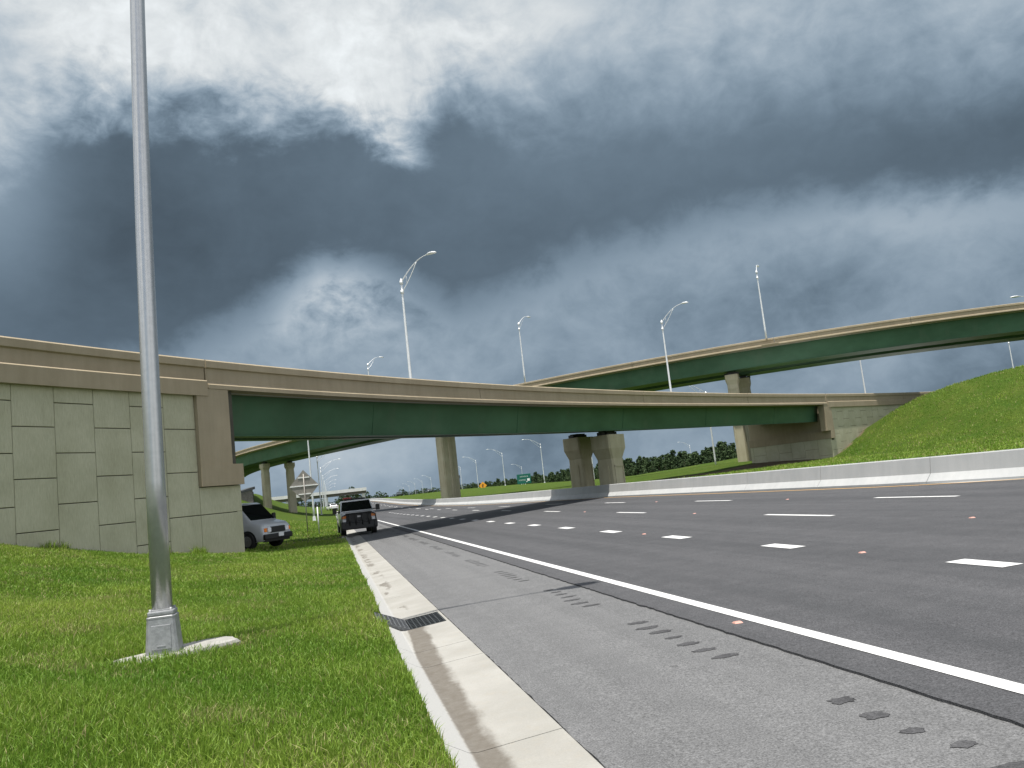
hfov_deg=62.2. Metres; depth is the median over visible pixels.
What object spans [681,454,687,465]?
pine tree
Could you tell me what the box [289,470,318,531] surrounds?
diamond sign
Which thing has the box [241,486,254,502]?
equipment shed
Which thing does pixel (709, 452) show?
pine tree
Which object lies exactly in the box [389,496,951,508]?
lane dashes
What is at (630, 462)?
pine tree
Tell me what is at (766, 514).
lane dashes
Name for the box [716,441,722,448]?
pine tree
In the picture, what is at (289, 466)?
bridge pier
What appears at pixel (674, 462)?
pine tree
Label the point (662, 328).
street lamp
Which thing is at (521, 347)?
street lamp
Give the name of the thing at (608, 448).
bridge pier
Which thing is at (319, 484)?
street lamp
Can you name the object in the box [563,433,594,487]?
bridge pier
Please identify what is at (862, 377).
street lamp
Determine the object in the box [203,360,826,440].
overpass bridge
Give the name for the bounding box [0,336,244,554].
retaining wall
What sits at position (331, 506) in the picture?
car
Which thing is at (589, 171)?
sky
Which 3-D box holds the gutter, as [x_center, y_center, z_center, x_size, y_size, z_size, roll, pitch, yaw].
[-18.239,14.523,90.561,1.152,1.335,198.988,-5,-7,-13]
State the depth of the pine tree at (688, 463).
285.70 m
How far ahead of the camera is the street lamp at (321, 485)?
213.27 m
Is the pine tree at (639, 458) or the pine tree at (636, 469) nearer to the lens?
the pine tree at (636, 469)
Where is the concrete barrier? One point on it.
(1001, 465)
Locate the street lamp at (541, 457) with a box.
[522,439,544,482]
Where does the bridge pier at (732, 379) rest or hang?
on the ground at (730, 465)
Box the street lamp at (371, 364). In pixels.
[367,356,383,374]
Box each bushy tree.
[345,486,359,497]
[374,491,382,497]
[399,489,408,495]
[704,456,713,463]
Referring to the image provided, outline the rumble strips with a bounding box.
[392,531,1023,767]
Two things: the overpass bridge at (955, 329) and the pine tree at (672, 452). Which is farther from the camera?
the pine tree at (672, 452)
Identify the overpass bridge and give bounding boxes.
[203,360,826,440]
[235,302,1023,476]
[271,487,366,505]
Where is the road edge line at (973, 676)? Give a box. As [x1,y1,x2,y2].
[378,520,1023,693]
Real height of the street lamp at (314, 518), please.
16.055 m
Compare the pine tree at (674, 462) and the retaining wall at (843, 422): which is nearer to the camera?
the retaining wall at (843, 422)
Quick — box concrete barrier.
[369,448,1023,505]
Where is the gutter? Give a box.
[335,511,603,767]
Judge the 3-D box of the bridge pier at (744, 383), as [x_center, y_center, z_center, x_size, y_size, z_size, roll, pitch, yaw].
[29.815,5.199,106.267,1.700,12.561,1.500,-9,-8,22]
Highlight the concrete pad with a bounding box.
[113,636,240,666]
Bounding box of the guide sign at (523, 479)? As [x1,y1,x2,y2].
[517,473,530,484]
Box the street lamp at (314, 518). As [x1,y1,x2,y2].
[307,440,315,520]
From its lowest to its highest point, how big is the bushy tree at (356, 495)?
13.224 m
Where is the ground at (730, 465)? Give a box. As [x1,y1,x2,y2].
[0,367,1023,767]
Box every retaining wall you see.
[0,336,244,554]
[748,392,930,462]
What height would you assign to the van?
2.120 m
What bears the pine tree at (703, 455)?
on the ground at (730, 465)
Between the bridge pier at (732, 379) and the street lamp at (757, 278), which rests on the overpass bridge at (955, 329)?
the street lamp at (757, 278)
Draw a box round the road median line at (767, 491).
[375,479,1012,505]
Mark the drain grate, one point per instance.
(415, 622)
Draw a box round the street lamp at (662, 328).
[660,302,687,391]
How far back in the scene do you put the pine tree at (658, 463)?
314.57 m
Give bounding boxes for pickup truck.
[332,497,379,535]
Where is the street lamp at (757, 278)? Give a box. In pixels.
[755,265,766,338]
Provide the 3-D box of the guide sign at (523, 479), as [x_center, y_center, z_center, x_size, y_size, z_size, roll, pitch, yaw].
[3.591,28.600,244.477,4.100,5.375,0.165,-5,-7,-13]
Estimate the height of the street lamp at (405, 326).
9.410 m
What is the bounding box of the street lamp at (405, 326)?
[399,251,435,377]
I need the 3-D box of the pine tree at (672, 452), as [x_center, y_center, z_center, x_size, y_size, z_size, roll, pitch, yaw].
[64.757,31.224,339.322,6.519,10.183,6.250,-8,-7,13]
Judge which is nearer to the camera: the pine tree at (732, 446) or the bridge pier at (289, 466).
the bridge pier at (289, 466)
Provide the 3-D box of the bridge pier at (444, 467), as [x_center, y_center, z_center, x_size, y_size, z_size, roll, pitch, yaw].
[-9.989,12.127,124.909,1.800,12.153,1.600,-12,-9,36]
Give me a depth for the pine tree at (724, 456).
266.38 m
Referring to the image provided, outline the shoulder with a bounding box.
[338,505,1023,767]
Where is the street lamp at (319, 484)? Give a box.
[316,455,321,513]
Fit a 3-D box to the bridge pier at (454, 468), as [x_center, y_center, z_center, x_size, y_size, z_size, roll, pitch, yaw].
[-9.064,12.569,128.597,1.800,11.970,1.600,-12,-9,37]
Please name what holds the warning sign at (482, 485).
on the ground at (730, 465)
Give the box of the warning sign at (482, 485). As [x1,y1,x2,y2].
[479,482,486,487]
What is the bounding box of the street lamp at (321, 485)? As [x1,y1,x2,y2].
[320,459,336,509]
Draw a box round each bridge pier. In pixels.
[259,462,271,508]
[284,461,297,512]
[435,437,452,498]
[447,437,460,497]
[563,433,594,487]
[590,431,625,484]
[724,372,749,461]
[739,375,751,460]
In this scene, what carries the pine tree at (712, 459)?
on the ground at (730, 465)
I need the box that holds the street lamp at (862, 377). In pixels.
[859,360,865,392]
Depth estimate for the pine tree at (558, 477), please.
434.27 m
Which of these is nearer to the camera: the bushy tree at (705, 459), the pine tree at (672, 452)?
the bushy tree at (705, 459)
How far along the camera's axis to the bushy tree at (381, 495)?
627.20 m
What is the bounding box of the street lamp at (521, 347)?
[518,316,529,382]
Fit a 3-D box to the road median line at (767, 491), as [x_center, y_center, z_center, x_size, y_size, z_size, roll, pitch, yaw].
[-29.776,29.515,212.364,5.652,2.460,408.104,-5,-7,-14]
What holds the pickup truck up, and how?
on the shoulder
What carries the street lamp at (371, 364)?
on the overpass bridge at (955, 329)
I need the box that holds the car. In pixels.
[326,503,337,510]
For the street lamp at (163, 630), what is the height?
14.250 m
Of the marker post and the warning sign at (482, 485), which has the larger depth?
the warning sign at (482, 485)
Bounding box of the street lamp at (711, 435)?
[691,385,716,463]
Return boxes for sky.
[0,0,1023,506]
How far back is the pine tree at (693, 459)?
285.36 m
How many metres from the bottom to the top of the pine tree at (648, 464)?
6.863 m
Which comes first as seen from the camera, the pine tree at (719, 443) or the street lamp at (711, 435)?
the street lamp at (711, 435)
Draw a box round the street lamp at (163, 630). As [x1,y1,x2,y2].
[130,0,183,655]
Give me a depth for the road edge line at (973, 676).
7.62 m
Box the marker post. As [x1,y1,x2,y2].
[315,503,319,532]
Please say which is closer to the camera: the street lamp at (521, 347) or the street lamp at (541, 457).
the street lamp at (521, 347)
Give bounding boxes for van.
[242,502,292,548]
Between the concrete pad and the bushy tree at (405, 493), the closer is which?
the concrete pad
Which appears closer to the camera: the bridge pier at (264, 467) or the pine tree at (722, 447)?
the bridge pier at (264, 467)
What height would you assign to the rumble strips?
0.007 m
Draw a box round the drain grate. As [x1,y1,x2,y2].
[374,612,445,630]
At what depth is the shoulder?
6.51 m
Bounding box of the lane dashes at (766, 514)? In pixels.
[371,502,832,515]
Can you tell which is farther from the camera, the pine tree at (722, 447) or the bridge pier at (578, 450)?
the pine tree at (722, 447)
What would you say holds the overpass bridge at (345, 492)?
on the ground at (730, 465)
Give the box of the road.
[370,480,1023,727]
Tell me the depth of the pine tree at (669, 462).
304.93 m
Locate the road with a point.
(902, 584)
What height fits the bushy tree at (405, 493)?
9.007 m
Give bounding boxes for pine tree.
[556,474,560,481]
[625,458,633,474]
[633,465,640,475]
[636,455,643,465]
[644,460,652,473]
[654,458,663,471]
[667,458,672,469]
[669,450,675,457]
[671,456,680,468]
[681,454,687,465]
[684,459,692,466]
[689,453,700,465]
[698,450,707,464]
[706,446,714,457]
[709,454,718,462]
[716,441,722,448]
[719,444,726,452]
[719,451,730,460]
[727,443,736,455]

